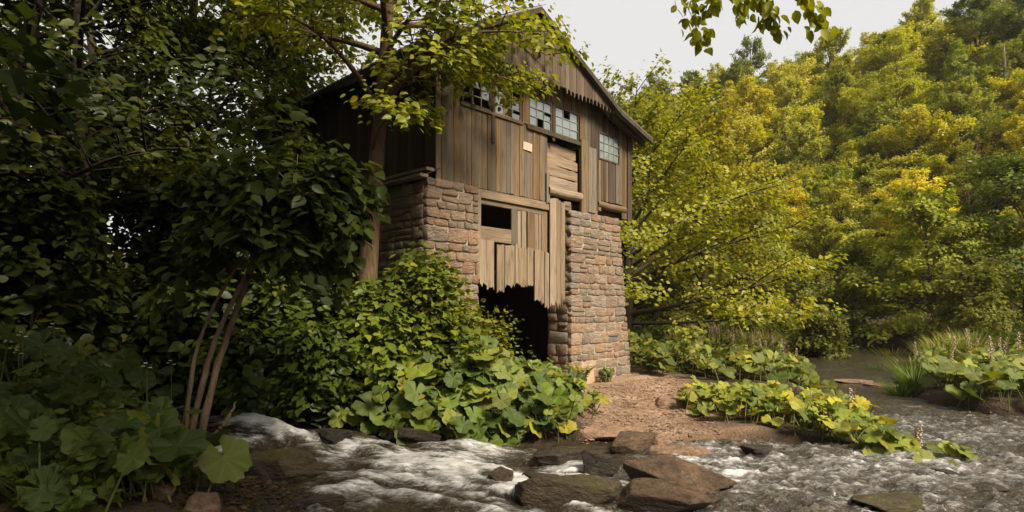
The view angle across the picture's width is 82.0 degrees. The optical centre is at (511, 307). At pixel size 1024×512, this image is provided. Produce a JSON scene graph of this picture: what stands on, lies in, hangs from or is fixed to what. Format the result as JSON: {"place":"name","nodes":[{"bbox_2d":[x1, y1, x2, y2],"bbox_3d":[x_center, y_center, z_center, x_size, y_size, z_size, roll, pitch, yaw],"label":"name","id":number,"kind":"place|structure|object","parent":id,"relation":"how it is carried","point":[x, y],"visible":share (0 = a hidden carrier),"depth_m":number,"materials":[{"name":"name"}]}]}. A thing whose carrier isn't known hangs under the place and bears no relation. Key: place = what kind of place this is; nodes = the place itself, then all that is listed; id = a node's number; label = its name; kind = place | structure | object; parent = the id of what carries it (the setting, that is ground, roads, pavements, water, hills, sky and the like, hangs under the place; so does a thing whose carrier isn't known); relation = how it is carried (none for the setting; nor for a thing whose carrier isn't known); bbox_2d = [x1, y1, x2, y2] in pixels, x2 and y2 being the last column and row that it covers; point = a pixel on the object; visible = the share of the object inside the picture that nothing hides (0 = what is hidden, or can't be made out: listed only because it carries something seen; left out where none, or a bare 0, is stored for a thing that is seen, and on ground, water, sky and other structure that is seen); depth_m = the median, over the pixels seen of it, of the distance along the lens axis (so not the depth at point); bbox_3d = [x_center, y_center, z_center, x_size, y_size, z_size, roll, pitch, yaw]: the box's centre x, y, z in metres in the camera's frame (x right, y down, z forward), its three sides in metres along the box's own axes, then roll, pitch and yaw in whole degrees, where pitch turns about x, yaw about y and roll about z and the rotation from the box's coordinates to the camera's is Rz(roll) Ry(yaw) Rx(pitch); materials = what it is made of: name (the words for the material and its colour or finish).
{"place":"outdoors","nodes":[
{"label":"outdoors","id":0,"kind":"place"},
{"bbox_2d":[0,0,1021,253],"label":"sky","id":1,"kind":"structure","parent":0,"point":[627,32],"materials":[{"name":"white"}]},
{"bbox_2d":[0,135,1023,511],"bbox_3d":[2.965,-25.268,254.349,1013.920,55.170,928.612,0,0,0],"label":"ground","id":2,"kind":"structure","parent":0,"point":[736,429],"depth_m":9.65,"materials":[{"name":"soil"}]},
{"bbox_2d":[0,0,98,160],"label":"shade tree","id":3,"kind":"object","parent":2,"relation":"on","point":[37,58],"visible":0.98,"depth_m":4.82,"materials":[{"name":"green plant"}]},
{"bbox_2d":[0,430,130,503],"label":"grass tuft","id":4,"kind":"object","parent":2,"relation":"on","point":[14,491],"visible":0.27,"depth_m":4.21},
{"bbox_2d":[0,135,160,398],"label":"bank shrub","id":5,"kind":"object","parent":2,"relation":"on","point":[23,222],"visible":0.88,"depth_m":7.46,"materials":[{"name":"green plant"}]},
{"bbox_2d":[0,71,188,355],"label":"woodland tree","id":6,"kind":"object","parent":2,"relation":"on","point":[123,270],"visible":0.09,"depth_m":9.39,"materials":[{"name":"green plant"}]},
{"bbox_2d":[0,379,202,511],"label":"butterbur clump","id":7,"kind":"object","parent":2,"relation":"on","point":[24,415],"visible":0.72,"depth_m":4.45,"materials":[{"name":"green plant"}]},
{"bbox_2d":[0,322,203,424],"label":"butterbur clump","id":8,"kind":"object","parent":2,"relation":"on","point":[139,382],"visible":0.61,"depth_m":5.92,"materials":[{"name":"green plant"}]},
{"bbox_2d":[0,336,204,511],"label":"undergrowth","id":9,"kind":"object","parent":2,"relation":"on","point":[111,480],"visible":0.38,"depth_m":4.52,"materials":[{"name":"green plant"}]},
{"bbox_2d":[1,0,255,262],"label":"woodland tree","id":10,"kind":"object","parent":2,"relation":"on","point":[88,47],"visible":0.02,"depth_m":12.41,"materials":[{"name":"green plant"}]},
{"bbox_2d":[0,0,304,361],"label":"woodland tree","id":11,"kind":"object","parent":2,"relation":"on","point":[99,114],"visible":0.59,"depth_m":7.61,"materials":[{"name":"green plant"}]},
{"bbox_2d":[0,0,308,379],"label":"woodland tree","id":12,"kind":"object","parent":2,"relation":"on","point":[167,86],"visible":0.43,"depth_m":8.28,"materials":[{"name":"green plant"}]},
{"bbox_2d":[110,283,229,406],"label":"bank shrub","id":13,"kind":"object","parent":2,"relation":"on","point":[163,379],"visible":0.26,"depth_m":8.42,"materials":[{"name":"green plant"}]},
{"bbox_2d":[94,151,254,388],"bbox_3d":[-5.526,-0.587,9.721,2.741,3.758,3.101,0,0,-43],"label":"bank shrub","id":14,"kind":"object","parent":2,"relation":"on","point":[146,252],"visible":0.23,"depth_m":9.03,"materials":[{"name":"green plant"}]},
{"bbox_2d":[99,409,251,501],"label":"butterbur clump","id":15,"kind":"object","parent":2,"relation":"on","point":[233,463],"visible":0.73,"depth_m":4.99,"materials":[{"name":"green plant"}]},
{"bbox_2d":[1,0,357,248],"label":"woodland tree","id":16,"kind":"object","parent":2,"relation":"on","point":[313,69],"visible":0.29,"depth_m":9.60,"materials":[{"name":"green plant"}]},
{"bbox_2d":[183,491,221,511],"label":"rock","id":17,"kind":"object","parent":2,"relation":"on","point":[197,501],"visible":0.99,"depth_m":4.72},
{"bbox_2d":[111,175,310,407],"bbox_3d":[-4.393,-0.296,8.916,2.966,3.543,2.749,0,0,45],"label":"bank shrub","id":18,"kind":"object","parent":2,"relation":"on","point":[202,312],"visible":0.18,"depth_m":8.09,"materials":[{"name":"green plant"}]},
{"bbox_2d":[174,466,312,511],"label":"pebbles","id":19,"kind":"object","parent":2,"relation":"on","point":[277,507],"visible":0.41,"depth_m":5.38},
{"bbox_2d":[177,304,314,421],"bbox_3d":[-3.745,0.773,8.715,2.136,1.773,2.195,0,0,-36],"label":"bank shrub","id":20,"kind":"object","parent":2,"relation":"on","point":[247,381],"visible":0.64,"depth_m":8.01,"materials":[{"name":"green plant"}]},
{"bbox_2d":[135,0,371,243],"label":"woodland tree","id":21,"kind":"object","parent":2,"relation":"on","point":[297,132],"visible":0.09,"depth_m":11.51,"materials":[{"name":"green plant"}]},
{"bbox_2d":[132,97,390,466],"bbox_3d":[-2.508,-0.209,6.290,2.357,3.670,1.924,0,0,21],"label":"multi stemmed sapling","id":22,"kind":"object","parent":2,"relation":"on","point":[277,224],"visible":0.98,"depth_m":5.90,"materials":[{"name":"green plant"}]},
{"bbox_2d":[0,256,537,411],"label":"undergrowth","id":23,"kind":"object","parent":2,"relation":"on","point":[9,365],"visible":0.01,"depth_m":8.55,"materials":[{"name":"green plant"}]},
{"bbox_2d":[206,258,362,371],"bbox_3d":[-3.666,-0.065,9.241,2.273,2.781,2.658,0,0,-37],"label":"bank shrub","id":24,"kind":"object","parent":2,"relation":"on","point":[266,297],"visible":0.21,"depth_m":8.48,"materials":[{"name":"green plant"}]},
{"bbox_2d":[250,447,326,484],"bbox_3d":[-2.459,1.737,6.349,0.914,0.361,0.530,0,0,-17],"label":"rock","id":25,"kind":"object","parent":2,"relation":"on","point":[290,465],"visible":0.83,"depth_m":6.22,"materials":[{"name":"stone"}]},
{"bbox_2d":[150,0,432,175],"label":"woodland tree","id":26,"kind":"object","parent":2,"relation":"on","point":[352,59],"visible":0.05,"depth_m":17.09,"materials":[{"name":"green plant"}]},
{"bbox_2d":[240,74,359,322],"bbox_3d":[-4.441,-2.005,12.771,3.985,6.313,4.897,0,0,0],"label":"woodland tree","id":27,"kind":"object","parent":2,"relation":"on","point":[305,107],"visible":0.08,"depth_m":12.36,"materials":[{"name":"green plant"}]},
{"bbox_2d":[252,304,377,427],"bbox_3d":[-2.835,0.891,8.569,2.040,1.902,1.889,0,0,35],"label":"bank shrub","id":28,"kind":"object","parent":2,"relation":"on","point":[313,360],"visible":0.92,"depth_m":8.06,"materials":[{"name":"green plant"}]},
{"bbox_2d":[117,406,566,511],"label":"leaf litter","id":29,"kind":"object","parent":2,"relation":"on","point":[179,496],"visible":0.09,"depth_m":5.30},
{"bbox_2d":[311,346,449,442],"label":"butterbur clump","id":30,"kind":"object","parent":2,"relation":"on","point":[372,406],"visible":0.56,"depth_m":8.07,"materials":[{"name":"green plant"}]},
{"bbox_2d":[310,271,474,394],"bbox_3d":[-1.978,0.259,9.061,2.171,2.286,2.382,0,0,44],"label":"bank shrub","id":31,"kind":"object","parent":2,"relation":"on","point":[376,321],"visible":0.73,"depth_m":8.57,"materials":[{"name":"green plant"}]},
{"bbox_2d":[199,0,593,344],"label":"tree","id":32,"kind":"object","parent":2,"relation":"on","point":[381,102],"visible":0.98,"depth_m":8.69,"materials":[{"name":"green plant"}]},
{"bbox_2d":[370,241,478,377],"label":"bank shrub","id":33,"kind":"object","parent":2,"relation":"on","point":[429,278],"visible":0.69,"depth_m":8.93,"materials":[{"name":"green plant"}]},
{"bbox_2d":[243,6,652,383],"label":"watermill","id":34,"kind":"structure","parent":2,"relation":"on","point":[532,239],"depth_m":11.75,"materials":[{"name":"wood"}]},
{"bbox_2d":[529,96,551,131],"bbox_3d":[0.554,-3.830,11.711,0.050,0.580,0.710,0,0,43],"label":"window","id":35,"kind":"structure","parent":34,"relation":"in","point":[537,110],"depth_m":11.72,"materials":[{"name":"glass"}]},
{"bbox_2d":[555,105,578,140],"bbox_3d":[1.134,-3.835,12.325,0.050,0.590,0.800,0,0,43],"label":"window","id":36,"kind":"structure","parent":34,"relation":"in","point":[564,127],"depth_m":12.33,"materials":[{"name":"glass"}]},
{"bbox_2d":[599,131,619,164],"bbox_3d":[2.213,-3.625,13.465,0.050,0.610,0.840,0,0,43],"label":"window","id":37,"kind":"structure","parent":34,"relation":"in","point":[609,146],"depth_m":13.46,"materials":[{"name":"glass"}]},
{"bbox_2d":[403,286,499,383],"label":"bank shrub","id":38,"kind":"object","parent":2,"relation":"on","point":[469,322],"visible":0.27,"depth_m":9.26,"materials":[{"name":"green plant"}]},
{"bbox_2d":[323,329,583,444],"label":"undergrowth","id":39,"kind":"object","parent":2,"relation":"on","point":[464,354],"visible":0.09,"depth_m":8.57,"materials":[{"name":"green plant"}]},
{"bbox_2d":[394,325,519,446],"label":"butterbur clump","id":40,"kind":"object","parent":2,"relation":"on","point":[477,423],"visible":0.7,"depth_m":8.31,"materials":[{"name":"green plant"}]},
{"bbox_2d":[472,306,530,363],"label":"bank shrub","id":41,"kind":"object","parent":2,"relation":"on","point":[487,328],"visible":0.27,"depth_m":9.75,"materials":[{"name":"green plant"}]},
{"bbox_2d":[485,353,588,445],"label":"butterbur clump","id":42,"kind":"object","parent":2,"relation":"on","point":[546,393],"visible":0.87,"depth_m":8.45,"materials":[{"name":"green plant"}]},
{"bbox_2d":[633,261,701,333],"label":"riverside bush","id":43,"kind":"object","parent":2,"relation":"on","point":[642,304],"visible":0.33,"depth_m":22.43,"materials":[{"name":"green plant"}]},
{"bbox_2d":[626,327,745,381],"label":"butterbur clump","id":44,"kind":"object","parent":2,"relation":"on","point":[663,356],"visible":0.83,"depth_m":14.42,"materials":[{"name":"green plant"}]},
{"bbox_2d":[673,375,763,422],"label":"butterbur clump","id":45,"kind":"object","parent":2,"relation":"on","point":[705,398],"visible":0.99,"depth_m":9.72,"materials":[{"name":"green plant"}]},
{"bbox_2d":[594,47,847,344],"bbox_3d":[4.383,-2.888,18.867,11.125,8.658,9.188,0,0,0],"label":"spreading tree","id":46,"kind":"object","parent":2,"relation":"on","point":[654,119],"visible":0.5,"depth_m":17.56,"materials":[{"name":"green plant"}]},
{"bbox_2d":[633,89,817,331],"bbox_3d":[7.639,-3.287,22.739,7.491,9.545,7.915,0,0,0],"label":"spreading tree","id":47,"kind":"object","parent":2,"relation":"on","point":[710,123],"visible":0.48,"depth_m":21.88,"materials":[{"name":"green plant"}]},
{"bbox_2d":[712,77,778,179],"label":"hillside tree","id":48,"kind":"object","parent":2,"relation":"on","point":[751,98],"visible":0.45,"depth_m":54.05,"materials":[{"name":"green plant"}]},
{"bbox_2d":[687,180,808,329],"bbox_3d":[10.143,-1.956,26.003,5.525,7.006,4.949,0,0,-28],"label":"willow bush","id":49,"kind":"object","parent":2,"relation":"on","point":[773,249],"visible":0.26,"depth_m":24.94,"materials":[{"name":"green plant"}]},
{"bbox_2d":[705,267,791,338],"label":"riverside bush","id":50,"kind":"object","parent":2,"relation":"on","point":[732,283],"visible":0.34,"depth_m":21.66,"materials":[{"name":"green plant"}]},
{"bbox_2d":[661,328,837,389],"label":"butterbur clump","id":51,"kind":"object","parent":2,"relation":"on","point":[757,363],"visible":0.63,"depth_m":13.68,"materials":[{"name":"green plant"}]},
{"bbox_2d":[719,113,780,184],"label":"hillside tree","id":52,"kind":"object","parent":2,"relation":"on","point":[752,144],"visible":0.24,"depth_m":50.35,"materials":[{"name":"green plant"}]},
{"bbox_2d":[671,0,837,55],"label":"overhanging tree","id":53,"kind":"object","parent":2,"relation":"on","point":[763,8],"visible":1,"depth_m":4.78,"materials":[{"name":"green plant"}]},
{"bbox_2d":[731,35,777,100],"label":"hillside tree","id":54,"kind":"object","parent":2,"relation":"on","point":[756,57],"visible":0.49,"depth_m":74.70,"materials":[{"name":"green plant"}]},
{"bbox_2d":[579,375,991,443],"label":"pebbles","id":55,"kind":"object","parent":2,"relation":"on","point":[639,419],"visible":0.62,"depth_m":9.72,"materials":[{"name":"gravel"}]},
{"bbox_2d":[757,56,828,121],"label":"hillside tree","id":56,"kind":"object","parent":2,"relation":"on","point":[777,71],"visible":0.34,"depth_m":60.25,"materials":[{"name":"green plant"}]},
{"bbox_2d":[756,104,833,176],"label":"hillside tree","id":57,"kind":"object","parent":2,"relation":"on","point":[809,114],"visible":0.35,"depth_m":50.84,"materials":[{"name":"green plant"}]},
{"bbox_2d":[757,73,833,158],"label":"hillside tree","id":58,"kind":"object","parent":2,"relation":"on","point":[789,91],"visible":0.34,"depth_m":55.67,"materials":[{"name":"green plant"}]},
{"bbox_2d":[756,116,842,242],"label":"hillside tree","id":59,"kind":"object","parent":2,"relation":"on","point":[806,133],"visible":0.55,"depth_m":46.29,"materials":[{"name":"green plant"}]},
{"bbox_2d":[769,252,842,324],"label":"riverside bush","id":60,"kind":"object","parent":2,"relation":"on","point":[815,287],"visible":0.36,"depth_m":25.93,"materials":[{"name":"green plant"}]},
{"bbox_2d":[728,379,888,455],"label":"butterbur clump","id":61,"kind":"object","parent":2,"relation":"on","point":[767,399],"visible":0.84,"depth_m":8.80,"materials":[{"name":"green plant"}]},
{"bbox_2d":[785,308,851,358],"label":"riverside bush","id":62,"kind":"object","parent":2,"relation":"on","point":[827,343],"visible":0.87,"depth_m":21.38,"materials":[{"name":"green plant"}]},
{"bbox_2d":[628,300,1023,396],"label":"undergrowth","id":63,"kind":"object","parent":2,"relation":"on","point":[782,329],"visible":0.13,"depth_m":18.98,"materials":[{"name":"plant"}]},
{"bbox_2d":[787,218,864,311],"bbox_3d":[19.995,-2.359,37.387,4.301,6.499,4.915,0,0,0],"label":"hillside tree","id":64,"kind":"object","parent":2,"relation":"on","point":[828,234],"visible":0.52,"depth_m":37.04,"materials":[{"name":"green plant"}]},
{"bbox_2d":[776,177,889,303],"bbox_3d":[21.210,-4.162,39.219,6.821,8.586,6.548,0,0,0],"label":"hillside tree","id":65,"kind":"object","parent":2,"relation":"on","point":[843,197],"visible":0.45,"depth_m":38.26,"materials":[{"name":"green plant"}]},
{"bbox_2d":[799,26,867,113],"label":"hillside tree","id":66,"kind":"object","parent":2,"relation":"on","point":[838,40],"visible":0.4,"depth_m":62.87,"materials":[{"name":"green plant"}]},
{"bbox_2d":[792,162,879,253],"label":"hillside tree","id":67,"kind":"object","parent":2,"relation":"on","point":[835,174],"visible":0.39,"depth_m":41.91,"materials":[{"name":"green plant"}]},
{"bbox_2d":[812,70,861,156],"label":"hillside tree","id":68,"kind":"object","parent":2,"relation":"on","point":[840,83],"visible":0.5,"depth_m":55.32,"materials":[{"name":"green plant"}]},
{"bbox_2d":[810,52,882,134],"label":"hillside tree","id":69,"kind":"object","parent":2,"relation":"on","point":[842,66],"visible":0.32,"depth_m":56.72,"materials":[{"name":"green plant"}]},
{"bbox_2d":[828,81,878,146],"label":"hillside tree","id":70,"kind":"object","parent":2,"relation":"on","point":[849,95],"visible":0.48,"depth_m":52.48,"materials":[{"name":"green plant"}]},
{"bbox_2d":[807,237,913,326],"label":"riverside bush","id":71,"kind":"object","parent":2,"relation":"on","point":[851,252],"visible":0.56,"depth_m":27.64,"materials":[{"name":"green plant"}]},
{"bbox_2d":[840,154,896,265],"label":"hillside tree","id":72,"kind":"object","parent":2,"relation":"on","point":[875,174],"visible":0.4,"depth_m":41.49,"materials":[{"name":"green plant"}]},
{"bbox_2d":[828,106,911,212],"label":"hillside tree","id":73,"kind":"object","parent":2,"relation":"on","point":[870,127],"visible":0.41,"depth_m":45.26,"materials":[{"name":"green plant"}]},
{"bbox_2d":[767,380,977,465],"bbox_3d":[5.215,1.821,9.083,1.348,0.964,4.174,0,0,0],"label":"butterbur clump","id":74,"kind":"object","parent":2,"relation":"on","point":[886,436],"visible":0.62,"depth_m":7.89,"materials":[{"name":"green plant"}]},
{"bbox_2d":[852,26,941,123],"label":"hillside tree","id":75,"kind":"object","parent":2,"relation":"on","point":[872,51],"visible":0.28,"depth_m":54.98,"materials":[{"name":"green plant"}]},
{"bbox_2d":[850,67,944,179],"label":"hillside tree","id":76,"kind":"object","parent":2,"relation":"on","point":[911,93],"visible":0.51,"depth_m":46.78,"materials":[{"name":"green plant"}]},
{"bbox_2d":[878,30,935,162],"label":"hillside tree","id":77,"kind":"object","parent":2,"relation":"on","point":[896,50],"visible":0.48,"depth_m":50.97,"materials":[{"name":"green plant"}]},
{"bbox_2d":[865,167,974,305],"bbox_3d":[25.304,-4.253,36.744,6.302,9.078,6.844,0,0,0],"label":"hillside tree","id":78,"kind":"object","parent":2,"relation":"on","point":[917,180],"visible":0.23,"depth_m":36.51,"materials":[{"name":"yellow plant"}]},
{"bbox_2d":[862,104,979,206],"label":"hillside tree","id":79,"kind":"object","parent":2,"relation":"on","point":[925,125],"visible":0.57,"depth_m":41.76,"materials":[{"name":"green plant"}]},
{"bbox_2d":[897,0,946,63],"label":"hillside tree","id":80,"kind":"object","parent":2,"relation":"on","point":[922,18],"visible":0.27,"depth_m":62.17,"materials":[{"name":"green plant"}]},
{"bbox_2d":[878,153,972,235],"bbox_3d":[27.869,-6.567,40.179,4.856,7.636,5.974,0,0,0],"label":"hillside tree","id":81,"kind":"object","parent":2,"relation":"on","point":[938,160],"visible":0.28,"depth_m":38.93,"materials":[{"name":"green plant"}]},
{"bbox_2d":[840,182,1023,347],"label":"leaning willow","id":82,"kind":"object","parent":2,"relation":"on","point":[936,211],"visible":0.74,"depth_m":24.80,"materials":[{"name":"green plant"}]},
{"bbox_2d":[898,91,987,183],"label":"hillside tree","id":83,"kind":"object","parent":2,"relation":"on","point":[946,105],"visible":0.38,"depth_m":42.72,"materials":[{"name":"green plant"}]},
{"bbox_2d":[922,60,1001,144],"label":"hillside tree","id":84,"kind":"object","parent":2,"relation":"on","point":[979,74],"visible":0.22,"depth_m":45.26,"materials":[{"name":"green plant"}]},
{"bbox_2d":[915,16,1010,106],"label":"hillside tree","id":85,"kind":"object","parent":2,"relation":"on","point":[940,49],"visible":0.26,"depth_m":52.51,"materials":[{"name":"green plant"}]},
{"bbox_2d":[938,141,992,217],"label":"hillside tree","id":86,"kind":"object","parent":2,"relation":"on","point":[960,157],"visible":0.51,"depth_m":37.61,"materials":[{"name":"green plant"}]},
{"bbox_2d":[920,74,1011,196],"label":"hillside tree","id":87,"kind":"object","parent":2,"relation":"on","point":[967,85],"visible":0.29,"depth_m":43.28,"materials":[{"name":"green plant"}]},
{"bbox_2d":[913,342,1023,387],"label":"butterbur clump","id":88,"kind":"object","parent":2,"relation":"on","point":[977,356],"visible":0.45,"depth_m":13.85,"materials":[{"name":"green plant"}]},
{"bbox_2d":[917,354,1023,410],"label":"butterbur clump","id":89,"kind":"object","parent":2,"relation":"on","point":[968,376],"visible":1,"depth_m":11.05,"materials":[{"name":"green plant"}]},
{"bbox_2d":[918,0,1023,103],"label":"hillside tree","id":90,"kind":"object","parent":2,"relation":"on","point":[975,7],"visible":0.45,"depth_m":51.78,"materials":[{"name":"green plant"}]},
{"bbox_2d":[922,151,1023,338],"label":"dark tree","id":91,"kind":"object","parent":2,"relation":"on","point":[1010,170],"visible":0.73,"depth_m":24.11,"materials":[{"name":"green plant"}]},
{"bbox_2d":[923,261,1022,342],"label":"riverside bush","id":92,"kind":"object","parent":2,"relation":"on","point":[962,282],"visible":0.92,"depth_m":21.07,"materials":[{"name":"green plant"}]},
{"bbox_2d":[961,110,1023,210],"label":"hillside tree","id":93,"kind":"object","parent":2,"relation":"on","point":[993,122],"visible":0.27,"depth_m":39.49,"materials":[{"name":"green plant"}]},
{"bbox_2d":[974,29,1023,95],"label":"hillside tree","id":94,"kind":"object","parent":2,"relation":"on","point":[989,57],"visible":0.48,"depth_m":48.75,"materials":[{"name":"green plant"}]},
{"bbox_2d":[976,67,1023,135],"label":"hillside tree","id":95,"kind":"object","parent":2,"relation":"on","point":[1003,86],"visible":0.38,"depth_m":44.76,"materials":[{"name":"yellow plant"}]},
{"bbox_2d":[983,90,1023,211],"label":"hillside tree","id":96,"kind":"object","parent":2,"relation":"on","point":[1017,128],"visible":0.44,"depth_m":37.19,"materials":[{"name":"green plant"}]},
{"bbox_2d":[107,348,1023,511],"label":"stream water","id":97,"kind":"structure","parent":0,"point":[369,472],"depth_m":6.92,"materials":[{"name":"liquid"}]},
{"bbox_2d":[384,427,441,442],"bbox_3d":[-1.309,1.703,7.748,0.781,0.216,0.232,0,0,-1],"label":"rock","id":98,"kind":"object","parent":97,"relation":"on","point":[410,434],"visible":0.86,"depth_m":7.67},
{"bbox_2d":[534,446,585,465],"bbox_3d":[0.603,1.863,7.303,0.577,0.194,0.557,0,0,17],"label":"rock","id":99,"kind":"object","parent":97,"relation":"in","point":[551,455],"visible":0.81,"depth_m":7.15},
{"bbox_2d":[514,474,622,510],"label":"rock","id":100,"kind":"object","parent":97,"relation":"in","point":[546,493],"visible":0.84,"depth_m":5.58,"materials":[{"name":"stone"}]},
{"bbox_2d":[581,450,619,476],"bbox_3d":[1.010,1.842,6.688,0.448,0.419,0.322,0,0,20],"label":"rock","id":101,"kind":"object","parent":97,"relation":"in","point":[597,464],"visible":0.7,"depth_m":6.54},
{"bbox_2d":[609,431,655,454],"bbox_3d":[1.546,1.831,7.695,0.584,0.321,0.610,0,0,23],"label":"rock","id":102,"kind":"object","parent":97,"relation":"in","point":[630,442],"visible":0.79,"depth_m":7.59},
{"bbox_2d":[617,478,715,511],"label":"rock","id":103,"kind":"object","parent":97,"relation":"in","point":[648,494],"visible":0.94,"depth_m":5.45,"materials":[{"name":"stone"}]},
{"bbox_2d":[622,453,736,493],"bbox_3d":[1.752,1.853,6.365,1.223,0.378,0.736,6,6,-6],"label":"rock","id":104,"kind":"object","parent":97,"relation":"in","point":[663,466],"visible":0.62,"depth_m":6.23,"materials":[{"name":"stone"}]},
{"bbox_2d":[851,492,924,511],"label":"rock","id":105,"kind":"object","parent":97,"relation":"in","point":[897,502],"visible":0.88,"depth_m":5.66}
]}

